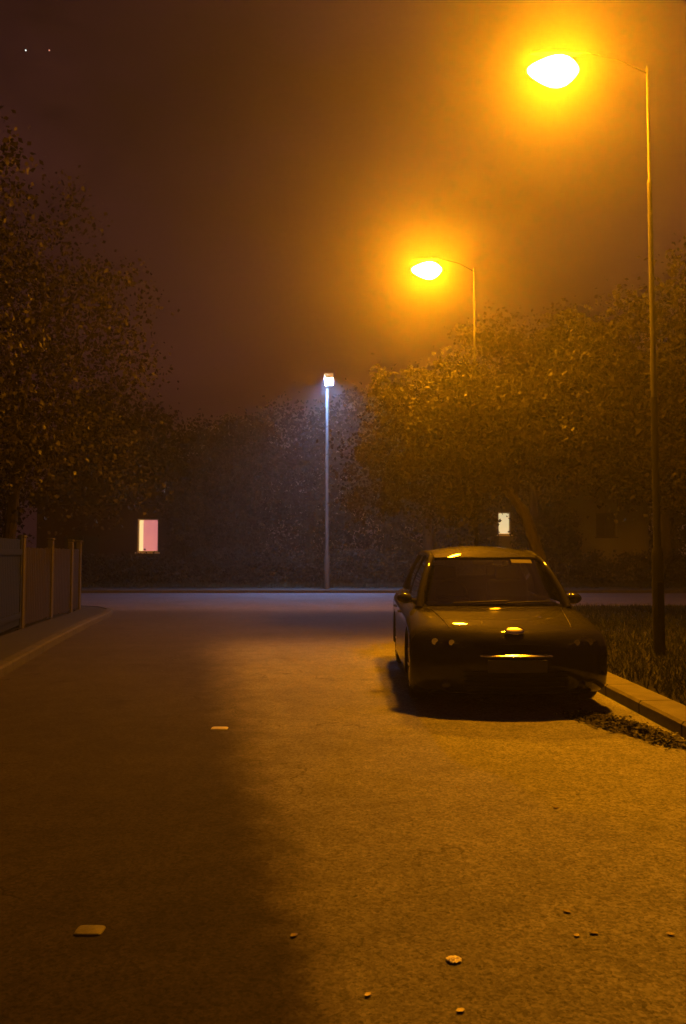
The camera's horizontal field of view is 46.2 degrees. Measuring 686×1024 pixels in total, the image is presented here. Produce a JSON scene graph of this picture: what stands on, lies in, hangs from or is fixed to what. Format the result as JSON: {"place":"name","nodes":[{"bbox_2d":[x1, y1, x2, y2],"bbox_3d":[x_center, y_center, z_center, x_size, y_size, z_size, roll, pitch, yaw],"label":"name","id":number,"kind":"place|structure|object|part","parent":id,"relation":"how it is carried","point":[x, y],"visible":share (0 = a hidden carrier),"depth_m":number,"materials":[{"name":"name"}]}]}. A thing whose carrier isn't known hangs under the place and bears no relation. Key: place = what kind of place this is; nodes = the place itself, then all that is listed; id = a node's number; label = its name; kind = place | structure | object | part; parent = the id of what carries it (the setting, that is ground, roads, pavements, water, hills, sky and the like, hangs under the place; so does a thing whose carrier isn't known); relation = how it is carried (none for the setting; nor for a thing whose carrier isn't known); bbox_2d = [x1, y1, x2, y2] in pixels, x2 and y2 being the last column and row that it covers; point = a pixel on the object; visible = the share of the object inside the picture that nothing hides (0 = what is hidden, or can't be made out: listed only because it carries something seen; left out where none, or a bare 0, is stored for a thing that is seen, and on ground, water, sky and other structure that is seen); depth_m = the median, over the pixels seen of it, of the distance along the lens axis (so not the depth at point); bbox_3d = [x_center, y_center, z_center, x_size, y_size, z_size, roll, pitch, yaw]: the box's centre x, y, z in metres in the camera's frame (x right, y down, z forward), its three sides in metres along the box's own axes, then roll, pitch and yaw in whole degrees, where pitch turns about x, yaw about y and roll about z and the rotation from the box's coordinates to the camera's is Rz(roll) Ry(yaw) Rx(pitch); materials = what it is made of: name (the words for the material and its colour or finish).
{"place":"outdoors","nodes":[
{"label":"outdoors","id":0,"kind":"place"},
{"bbox_2d":[0,609,75,634],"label":"garden soil","id":1,"kind":"structure","parent":0,"point":[11,629],"depth_m":14.83,"materials":[{"name":"brown soil"}]},
{"bbox_2d":[0,160,65,414],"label":"garden tree","id":2,"kind":"object","parent":1,"relation":"on","point":[17,200],"visible":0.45,"depth_m":19.88,"materials":[{"name":"green plant"}]},
{"bbox_2d":[17,535,82,629],"bbox_3d":[-6.062,1.396,16.848,0.185,1.695,5.179,0,-3,-7],"label":"fence","id":3,"kind":"object","parent":1,"relation":"on","point":[51,581],"visible":0.83,"depth_m":16.56,"materials":[{"name":"wood"}]},
{"bbox_2d":[0,106,106,513],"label":"garden tree","id":4,"kind":"object","parent":1,"relation":"on","point":[14,387],"visible":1,"depth_m":13.26,"materials":[{"name":"green plant"}]},
{"bbox_2d":[0,165,191,538],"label":"garden tree","id":5,"kind":"object","parent":1,"relation":"on","point":[11,521],"visible":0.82,"depth_m":19.25,"materials":[{"name":"green plant"}]},
{"bbox_2d":[0,606,105,660],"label":"pavement","id":6,"kind":"structure","parent":0,"point":[14,642],"depth_m":13.86,"materials":[{"name":"grey concrete"}]},
{"bbox_2d":[0,535,22,632],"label":"gate","id":7,"kind":"structure","parent":6,"relation":"on","point":[11,552],"depth_m":13.37,"materials":[{"name":"paint"}]},
{"bbox_2d":[0,609,685,1023],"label":"road","id":8,"kind":"structure","parent":0,"point":[202,871],"depth_m":3.97,"materials":[{"name":"grey asphalt"}]},
{"bbox_2d":[74,925,105,935],"bbox_3d":[-0.945,1.561,3.000,0.105,0.008,0.080,0,-3,0],"label":"road stud","id":9,"kind":"object","parent":8,"relation":"on","point":[89,930],"visible":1,"depth_m":2.99,"materials":[{"name":"plastic"}]},
{"bbox_2d":[211,726,227,729],"bbox_3d":[-1.000,1.751,6.515,0.135,0.008,0.100,0,-3,0],"label":"road stud","id":10,"kind":"object","parent":8,"relation":"on","point":[219,728],"visible":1,"depth_m":6.48,"materials":[{"name":"plastic"}]},
{"bbox_2d":[446,955,461,962],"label":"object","id":11,"kind":"object","parent":8,"relation":"on","point":[454,959],"visible":1,"depth_m":2.77,"materials":[{"name":"orange plant"}]},
{"bbox_2d":[456,1008,464,1011],"bbox_3d":[0.360,1.531,2.471,0.028,0.003,0.022,0,-3,0],"label":"fallen leaf","id":12,"kind":"object","parent":8,"relation":"on","point":[460,1009],"visible":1,"depth_m":2.47,"materials":[{"name":"orange plant"}]},
{"bbox_2d":[393,540,606,698],"bbox_3d":[1.567,1.098,9.187,1.967,1.602,4.274,0,-3,1],"label":"parked car","id":13,"kind":"object","parent":8,"relation":"on","point":[502,631],"visible":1,"depth_m":7.45,"materials":[{"name":"paint"}]},
{"bbox_3d":[0.894,0.774,10.044,0.195,0.490,0.960,0,-3,1],"label":"side window","id":14,"kind":"part","parent":13,"relation":"part of","materials":[{"name":"black glass"}]},
{"bbox_3d":[0.875,0.734,8.985,0.195,0.505,1.040,0,-3,1],"label":"side window","id":15,"kind":"part","parent":13,"relation":"part of","materials":[{"name":"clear glass"}]},
{"bbox_3d":[2.269,0.773,10.020,0.195,0.490,0.960,0,-3,1],"label":"side window","id":16,"kind":"part","parent":13,"relation":"part of","materials":[{"name":"black glass"}]},
{"bbox_3d":[2.250,0.733,8.961,0.195,0.505,1.040,0,-3,1],"label":"side window","id":17,"kind":"part","parent":13,"relation":"part of","materials":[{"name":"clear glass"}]},
{"bbox_2d":[554,708,685,750],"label":"leaf litter","id":18,"kind":"object","parent":8,"relation":"on","point":[638,730],"visible":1,"depth_m":6.43,"materials":[{"name":"brown plant"}]},
{"bbox_2d":[0,560,685,635],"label":"ground","id":19,"kind":"structure","parent":0,"point":[295,587],"depth_m":37.28,"materials":[{"name":"soil"}]},
{"bbox_2d":[0,605,112,677],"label":"kerb","id":20,"kind":"structure","parent":19,"relation":"on","point":[9,664],"depth_m":12.01,"materials":[{"name":"grey concrete"}]},
{"bbox_2d":[81,590,685,592],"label":"kerb","id":21,"kind":"structure","parent":19,"relation":"on","point":[334,591],"depth_m":30.08,"materials":[{"name":"grey concrete"}]},
{"bbox_2d":[573,605,685,738],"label":"kerb","id":22,"kind":"structure","parent":19,"relation":"on","point":[665,712],"depth_m":7.13,"materials":[{"name":"concrete"}]},
{"bbox_2d":[0,0,685,559],"label":"sky","id":23,"kind":"structure","parent":0,"point":[281,169],"materials":[{"name":"black"}]},
{"bbox_2d":[81,593,685,608],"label":"cross road","id":24,"kind":"structure","parent":0,"point":[247,600],"depth_m":25.07,"materials":[{"name":"grey asphalt"}]},
{"bbox_2d":[81,579,685,586],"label":"grass","id":25,"kind":"structure","parent":0,"point":[395,584],"depth_m":32.57,"materials":[{"name":"green plant"}]},
{"bbox_2d":[81,588,685,589],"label":"pavement","id":26,"kind":"structure","parent":0,"point":[338,589],"depth_m":30.58,"materials":[{"name":"grey concrete"}]},
{"bbox_2d":[324,373,332,588],"bbox_3d":[-0.544,-1.110,30.685,0.352,8.315,0.740,0,-3,0],"label":"street lamp","id":27,"kind":"object","parent":26,"relation":"on","point":[328,378],"visible":0.96,"depth_m":30.88,"materials":[{"name":"metal"}]},
{"bbox_2d":[93,563,684,586],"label":"grass bank","id":28,"kind":"structure","parent":0,"point":[280,580],"depth_m":46.19,"materials":[{"name":"green plant"}]},
{"bbox_2d":[0,385,65,543],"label":"tree","id":29,"kind":"object","parent":28,"relation":"on","point":[3,515],"visible":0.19,"depth_m":40.26,"materials":[{"name":"green plant"}]},
{"bbox_2d":[30,376,192,490],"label":"tree","id":30,"kind":"object","parent":28,"relation":"on","point":[143,425],"visible":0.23,"depth_m":44.25,"materials":[{"name":"green plant"}]},
{"bbox_2d":[81,549,201,587],"bbox_3d":[-9.445,2.484,33.646,7.225,1.914,2.169,0,-3,0],"label":"hedge","id":31,"kind":"object","parent":28,"relation":"on","point":[151,568],"visible":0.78,"depth_m":33.39,"materials":[{"name":"green plant"}]},
{"bbox_2d":[27,433,264,582],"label":"house","id":32,"kind":"structure","parent":28,"relation":"on","point":[149,534],"depth_m":37.05,"materials":[{"name":"brick"}]},
{"bbox_2d":[65,535,99,563],"bbox_3d":[-12.000,1.751,36.997,1.760,1.375,0.235,0,-3,0],"label":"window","id":33,"kind":"structure","parent":32,"relation":"in","point":[90,544],"depth_m":37.10,"materials":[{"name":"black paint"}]},
{"bbox_2d":[135,519,159,553],"bbox_3d":[-8.985,1.118,37.057,1.130,1.605,0.286,0,-3,0],"label":"window","id":34,"kind":"structure","parent":32,"relation":"in","point":[148,528],"depth_m":37.17,"materials":[{"name":"pink"}]},
{"bbox_2d":[200,535,219,563],"bbox_3d":[-6.000,1.751,36.997,1.360,1.375,0.235,0,-3,0],"label":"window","id":35,"kind":"structure","parent":32,"relation":"in","point":[212,535],"depth_m":37.11,"materials":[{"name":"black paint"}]},
{"bbox_2d":[133,401,312,582],"bbox_3d":[-5.480,-0.933,35.614,7.728,8.409,6.694,-1,-3,19],"label":"tree","id":36,"kind":"object","parent":28,"relation":"on","point":[229,470],"visible":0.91,"depth_m":35.05,"materials":[{"name":"green plant"}]},
{"bbox_2d":[145,407,311,559],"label":"tree","id":37,"kind":"object","parent":28,"relation":"on","point":[233,419],"visible":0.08,"depth_m":41.63,"materials":[{"name":"green plant"}]},
{"bbox_2d":[234,391,380,577],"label":"tree","id":38,"kind":"object","parent":28,"relation":"on","point":[309,461],"visible":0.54,"depth_m":44.88,"materials":[{"name":"green plant"}]},
{"bbox_2d":[301,353,431,574],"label":"tree","id":39,"kind":"object","parent":28,"relation":"on","point":[387,543],"visible":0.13,"depth_m":45.83,"materials":[{"name":"green plant"}]},
{"bbox_2d":[336,396,513,574],"bbox_3d":[4.112,-1.140,35.904,8.865,8.903,6.544,0,-3,0],"label":"broad tree","id":40,"kind":"object","parent":28,"relation":"on","point":[428,540],"visible":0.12,"depth_m":35.65,"materials":[{"name":"green plant"}]},
{"bbox_2d":[436,500,501,574],"bbox_3d":[5.433,1.371,34.809,2.766,3.913,2.707,1,-3,-25],"label":"evergreen shrub","id":41,"kind":"object","parent":28,"relation":"on","point":[489,538],"visible":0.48,"depth_m":34.40,"materials":[{"name":"green plant"}]},
{"bbox_2d":[422,435,648,580],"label":"house","id":42,"kind":"structure","parent":28,"relation":"on","point":[629,533],"depth_m":40.05,"materials":[{"name":"brown"}]},
{"bbox_2d":[497,512,512,535],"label":"window","id":43,"kind":"structure","parent":42,"relation":"in","point":[504,526],"depth_m":40.16,"materials":[{"name":"grey glass"}]},
{"bbox_2d":[595,513,618,537],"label":"window","id":44,"kind":"structure","parent":42,"relation":"in","point":[605,528],"depth_m":40.15,"materials":[{"name":"black paint"}]},
{"bbox_2d":[417,293,659,550],"bbox_3d":[8.271,-3.086,34.783,10.122,12.658,9.252,-1,-3,24],"label":"broad tree","id":45,"kind":"object","parent":28,"relation":"on","point":[490,344],"visible":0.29,"depth_m":34.07,"materials":[{"name":"green plant"}]},
{"bbox_2d":[508,491,588,581],"bbox_3d":[8.930,1.133,35.083,3.601,4.159,2.878,0,-3,0],"label":"evergreen shrub","id":46,"kind":"object","parent":28,"relation":"on","point":[550,520],"visible":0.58,"depth_m":34.46,"materials":[{"name":"green plant"}]},
{"bbox_2d":[430,549,685,587],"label":"hedge","id":47,"kind":"object","parent":28,"relation":"on","point":[580,568],"visible":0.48,"depth_m":33.09,"materials":[{"name":"green plant"}]},
{"bbox_2d":[574,328,685,582],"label":"broad tree","id":48,"kind":"object","parent":28,"relation":"on","point":[665,535],"visible":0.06,"depth_m":35.28,"materials":[{"name":"green plant"}]},
{"bbox_2d":[626,393,685,574],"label":"tree","id":49,"kind":"object","parent":28,"relation":"on","point":[676,521],"visible":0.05,"depth_m":43.80,"materials":[{"name":"plant"}]},
{"bbox_2d":[558,603,685,705],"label":"verge","id":50,"kind":"structure","parent":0,"point":[651,688],"depth_m":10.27,"materials":[{"name":"green plant"}]},
{"bbox_2d":[411,258,479,574],"bbox_3d":[2.343,-1.735,18.371,1.522,8.252,0.415,0,-3,0],"label":"street lamp","id":51,"kind":"object","parent":50,"relation":"on","point":[429,270],"visible":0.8,"depth_m":18.45,"materials":[{"name":"metal"}]},
{"bbox_2d":[313,343,619,599],"bbox_3d":[2.589,-0.806,17.938,6.347,6.352,4.482,1,-3,-11],"label":"street tree","id":52,"kind":"object","parent":50,"relation":"on","point":[484,421],"visible":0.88,"depth_m":17.41,"materials":[{"name":"green plant"}]},
{"bbox_2d":[502,233,685,523],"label":"verge tree","id":53,"kind":"object","parent":50,"relation":"on","point":[606,380],"visible":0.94,"depth_m":15.65,"materials":[{"name":"green plant"}]},
{"bbox_2d":[527,50,665,655],"bbox_3d":[3.361,-2.149,10.732,1.706,8.252,0.415,0,-3,0],"label":"street lamp","id":54,"kind":"object","parent":50,"relation":"on","point":[556,68],"visible":0.98,"depth_m":10.72,"materials":[{"name":"metal"}]}
]}

